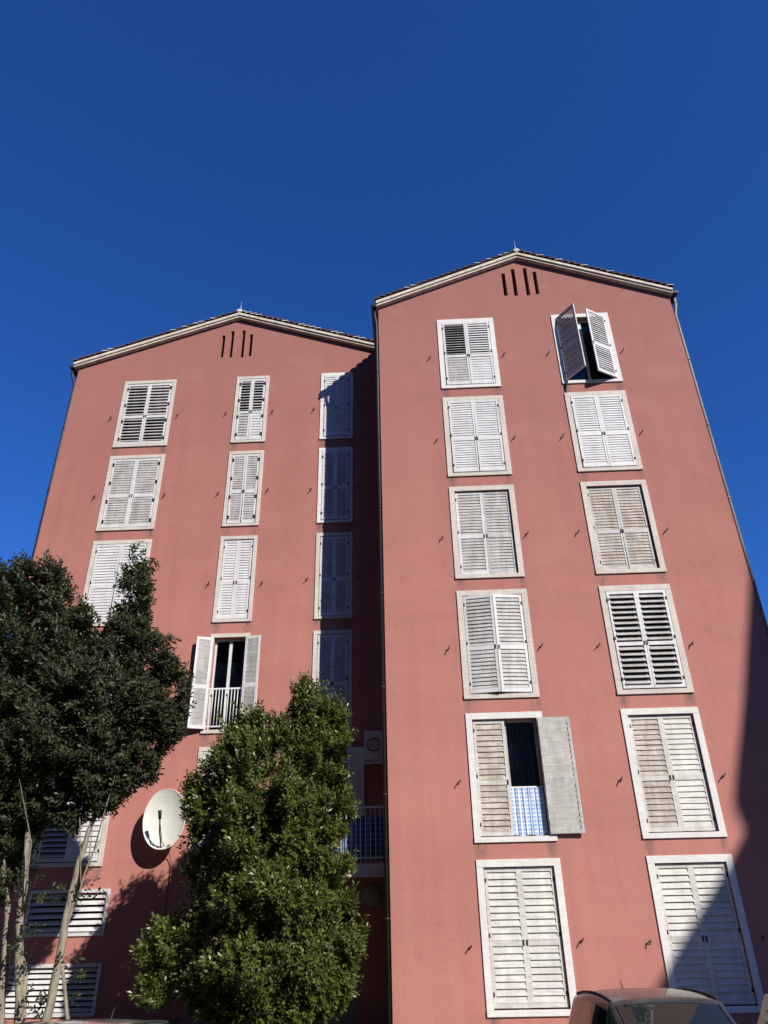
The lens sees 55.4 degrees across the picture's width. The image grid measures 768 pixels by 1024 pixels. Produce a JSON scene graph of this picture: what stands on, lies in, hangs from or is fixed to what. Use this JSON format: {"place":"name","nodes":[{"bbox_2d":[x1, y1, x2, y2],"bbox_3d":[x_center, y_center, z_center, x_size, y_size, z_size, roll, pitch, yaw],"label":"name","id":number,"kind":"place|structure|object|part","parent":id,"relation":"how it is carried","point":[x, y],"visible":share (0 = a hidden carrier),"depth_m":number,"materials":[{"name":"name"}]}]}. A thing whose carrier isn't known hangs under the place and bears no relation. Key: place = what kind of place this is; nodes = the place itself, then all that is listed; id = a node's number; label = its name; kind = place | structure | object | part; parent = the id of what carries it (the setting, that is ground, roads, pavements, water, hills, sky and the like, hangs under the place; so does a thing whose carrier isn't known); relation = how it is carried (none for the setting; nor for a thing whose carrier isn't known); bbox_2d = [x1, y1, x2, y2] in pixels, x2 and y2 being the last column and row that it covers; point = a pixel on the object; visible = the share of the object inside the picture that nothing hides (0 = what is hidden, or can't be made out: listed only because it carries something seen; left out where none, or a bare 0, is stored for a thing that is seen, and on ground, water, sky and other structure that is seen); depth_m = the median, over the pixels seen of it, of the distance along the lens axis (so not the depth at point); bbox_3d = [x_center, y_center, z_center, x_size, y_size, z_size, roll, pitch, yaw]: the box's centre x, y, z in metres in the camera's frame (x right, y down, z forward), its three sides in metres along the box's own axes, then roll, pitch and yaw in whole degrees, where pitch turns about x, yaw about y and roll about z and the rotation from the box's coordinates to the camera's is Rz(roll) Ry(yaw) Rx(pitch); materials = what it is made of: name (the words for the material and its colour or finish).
{"place":"outdoors","nodes":[
{"label":"outdoors","id":0,"kind":"place"},
{"bbox_2d":[0,301,392,1023],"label":"apartment building","id":1,"kind":"structure","parent":0,"point":[224,467],"depth_m":21.21,"materials":[{"name":"pink paint"}]},
{"bbox_2d":[30,772,109,867],"bbox_3d":[-7.538,7.258,18.000,1.742,2.671,0.263,-2,-29,2],"label":"window","id":2,"kind":"structure","parent":1,"relation":"in","point":[72,849],"depth_m":17.48,"materials":[{"name":"white wood"}]},
{"bbox_2d":[82,539,151,626],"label":"window","id":3,"kind":"structure","parent":1,"relation":"in","point":[102,592],"depth_m":21.05,"materials":[{"name":"white wood"}]},
{"bbox_2d":[96,454,164,531],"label":"window","id":4,"kind":"structure","parent":1,"relation":"in","point":[134,484],"depth_m":22.32,"materials":[{"name":"white wood"}]},
{"bbox_2d":[112,379,176,447],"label":"window","id":5,"kind":"structure","parent":1,"relation":"in","point":[147,413],"depth_m":23.86,"materials":[{"name":"white wood"}]},
{"bbox_2d":[142,789,184,936],"bbox_3d":[-4.982,8.121,17.026,0.776,3.129,1.313,-26,-38,37],"label":"satellite dish","id":6,"kind":"object","parent":1,"relation":"attached to","point":[162,826],"visible":0.94,"depth_m":17.34,"materials":[{"name":"paint"}]},
{"bbox_2d":[188,747,239,856],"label":"window","id":7,"kind":"structure","parent":1,"relation":"in","point":[202,750],"depth_m":18.38,"materials":[{"name":"beige stone"}]},
{"bbox_2d":[187,633,260,733],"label":"window","id":8,"kind":"structure","parent":1,"relation":"in","point":[229,682],"depth_m":19.30,"materials":[{"name":"white wood"}]},
{"bbox_2d":[212,535,257,622],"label":"window","id":9,"kind":"structure","parent":1,"relation":"in","point":[237,576],"depth_m":20.76,"materials":[{"name":"white wood"}]},
{"bbox_2d":[222,450,263,526],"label":"window","id":10,"kind":"structure","parent":1,"relation":"in","point":[245,486],"depth_m":22.24,"materials":[{"name":"white wood"}]},
{"bbox_2d":[230,375,269,442],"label":"window","id":11,"kind":"structure","parent":1,"relation":"in","point":[250,425],"depth_m":23.67,"materials":[{"name":"white wood"}]},
{"bbox_2d":[298,909,354,1023],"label":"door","id":12,"kind":"structure","parent":1,"relation":"in","point":[350,1014],"depth_m":15.69,"materials":[{"name":"brown glass"}]},
{"bbox_2d":[312,629,351,729],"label":"window","id":13,"kind":"structure","parent":1,"relation":"in","point":[333,660],"depth_m":19.45,"materials":[{"name":"white wood"}]},
{"bbox_2d":[314,532,352,619],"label":"window","id":14,"kind":"structure","parent":1,"relation":"in","point":[334,554],"depth_m":20.69,"materials":[{"name":"beige stone"}]},
{"bbox_2d":[317,447,352,522],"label":"window","id":15,"kind":"structure","parent":1,"relation":"in","point":[335,475],"depth_m":22.13,"materials":[{"name":"white wood"}]},
{"bbox_2d":[319,372,352,439],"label":"window","id":16,"kind":"structure","parent":1,"relation":"in","point":[337,398],"depth_m":23.61,"materials":[{"name":"white wood"}]},
{"bbox_2d":[323,743,363,815],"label":"window","id":17,"kind":"structure","parent":1,"relation":"in","point":[356,764],"depth_m":17.98,"materials":[{"name":"beige stone"}]},
{"bbox_2d":[361,884,382,907],"bbox_3d":[-0.278,8.734,16.651,0.490,0.490,0.140,-2,-29,2],"label":"wall lamp","id":18,"kind":"object","parent":1,"relation":"attached to","point":[371,895],"visible":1,"depth_m":16.61,"materials":[{"name":"white glass"}]},
{"bbox_2d":[364,730,382,764],"bbox_3d":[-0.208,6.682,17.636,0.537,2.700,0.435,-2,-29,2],"label":"air conditioner","id":19,"kind":"object","parent":1,"relation":"attached to","point":[372,747],"visible":0.78,"depth_m":17.94,"materials":[{"name":"plastic"}]},
{"bbox_2d":[0,0,767,634],"label":"sky","id":20,"kind":"structure","parent":0,"point":[166,165],"materials":[{"name":"blue"}]},
{"bbox_2d":[371,242,767,1023],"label":"apartment building","id":21,"kind":"structure","parent":0,"point":[575,656],"depth_m":17.08,"materials":[{"name":"pink paint"}]},
{"bbox_2d":[437,318,500,388],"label":"window","id":22,"kind":"structure","parent":21,"relation":"in","point":[466,352],"depth_m":21.72,"materials":[{"name":"white wood"}]},
{"bbox_2d":[442,395,511,476],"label":"window","id":23,"kind":"structure","parent":21,"relation":"in","point":[474,445],"depth_m":20.25,"materials":[{"name":"white wood"}]},
{"bbox_2d":[449,485,524,578],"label":"window","id":24,"kind":"structure","parent":21,"relation":"in","point":[481,522],"depth_m":18.83,"materials":[{"name":"white wood"}]},
{"bbox_2d":[456,589,539,699],"bbox_3d":[2.665,3.106,17.392,1.719,2.679,0.345,-2,-29,2],"label":"window","id":25,"kind":"structure","parent":21,"relation":"in","point":[494,644],"depth_m":17.28,"materials":[{"name":"white wood"}]},
{"bbox_2d":[465,711,584,842],"bbox_3d":[3.011,5.721,15.935,2.297,2.679,0.375,-2,-29,2],"label":"window","id":26,"kind":"structure","parent":21,"relation":"in","point":[506,792],"depth_m":15.84,"materials":[{"name":"white wood"}]},
{"bbox_2d":[476,858,576,1016],"bbox_3d":[2.778,8.351,14.481,1.719,2.679,0.248,-2,-29,2],"label":"window","id":27,"kind":"structure","parent":21,"relation":"in","point":[523,965],"depth_m":14.39,"materials":[{"name":"white wood"}]},
{"bbox_2d":[550,303,622,383],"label":"window","id":28,"kind":"structure","parent":21,"relation":"in","point":[586,350],"depth_m":21.53,"materials":[{"name":"white wood"}]},
{"bbox_2d":[564,390,642,471],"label":"window","id":29,"kind":"structure","parent":21,"relation":"in","point":[607,440],"depth_m":20.15,"materials":[{"name":"white wood"}]},
{"bbox_2d":[580,480,666,573],"bbox_3d":[6.082,0.358,18.757,1.726,2.679,0.115,-2,-29,2],"label":"window","id":30,"kind":"structure","parent":21,"relation":"in","point":[616,517],"depth_m":18.74,"materials":[{"name":"beige wood"}]},
{"bbox_2d":[598,584,693,694],"bbox_3d":[6.140,2.990,17.319,1.726,2.679,0.292,-2,-29,2],"label":"window","id":31,"kind":"structure","parent":21,"relation":"in","point":[663,591],"depth_m":17.18,"materials":[{"name":"white wood"}]},
{"bbox_2d":[620,707,727,838],"bbox_3d":[6.196,5.612,15.862,1.726,2.679,0.248,-2,-29,2],"label":"window","id":32,"kind":"structure","parent":21,"relation":"in","point":[672,796],"depth_m":15.77,"materials":[{"name":"white wood"}]},
{"bbox_2d":[646,854,763,1012],"bbox_3d":[6.252,8.223,14.385,1.726,2.679,0.248,-2,-29,2],"label":"window","id":33,"kind":"structure","parent":21,"relation":"in","point":[702,944],"depth_m":14.35,"materials":[{"name":"white wood"}]},
{"label":"ground","id":34,"kind":"structure","parent":0,"visible":0},
{"bbox_2d":[17,1007,168,1023],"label":"parked car","id":35,"kind":"object","parent":34,"relation":"on","point":[103,1021],"visible":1,"depth_m":6.24,"materials":[{"name":"silver metal"}]},
{"bbox_2d":[568,981,736,1023],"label":"parked car","id":36,"kind":"object","parent":34,"relation":"on","point":[622,1005],"visible":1,"depth_m":7.30,"materials":[{"name":"paint"}]},
{"bbox_3d":[2.820,5.364,7.691,1.380,0.438,2.549,-1,-29,-1],"label":"window glass","id":37,"kind":"part","parent":36,"relation":"part of","materials":[{"name":"black glass"}]},
{"bbox_2d":[757,991,767,1023],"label":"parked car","id":38,"kind":"object","parent":34,"relation":"on","point":[763,1017],"visible":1,"depth_m":8.79,"materials":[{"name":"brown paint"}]},
{"bbox_3d":[5.220,5.512,7.951,1.469,0.421,2.549,-1,-29,0],"label":"window glass","id":39,"kind":"part","parent":38,"relation":"part of","materials":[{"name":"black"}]},
{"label":"pavement","id":40,"kind":"structure","parent":0,"visible":0},
{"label":"planting bed","id":41,"kind":"structure","parent":40,"relation":"on","visible":0},
{"bbox_2d":[0,752,43,1023],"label":"broadleaf tree","id":42,"kind":"object","parent":41,"relation":"on","point":[8,876],"visible":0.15,"depth_m":13.68,"materials":[{"name":"green plant"}]},
{"bbox_2d":[0,541,197,1023],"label":"broadleaf tree","id":43,"kind":"object","parent":41,"relation":"on","point":[71,700],"visible":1,"depth_m":14.28,"materials":[{"name":"green plant"}]},
{"bbox_2d":[127,670,371,1023],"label":"leafy tree","id":44,"kind":"object","parent":41,"relation":"on","point":[287,928],"visible":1,"depth_m":13.04,"materials":[{"name":"green plant"}]}
]}

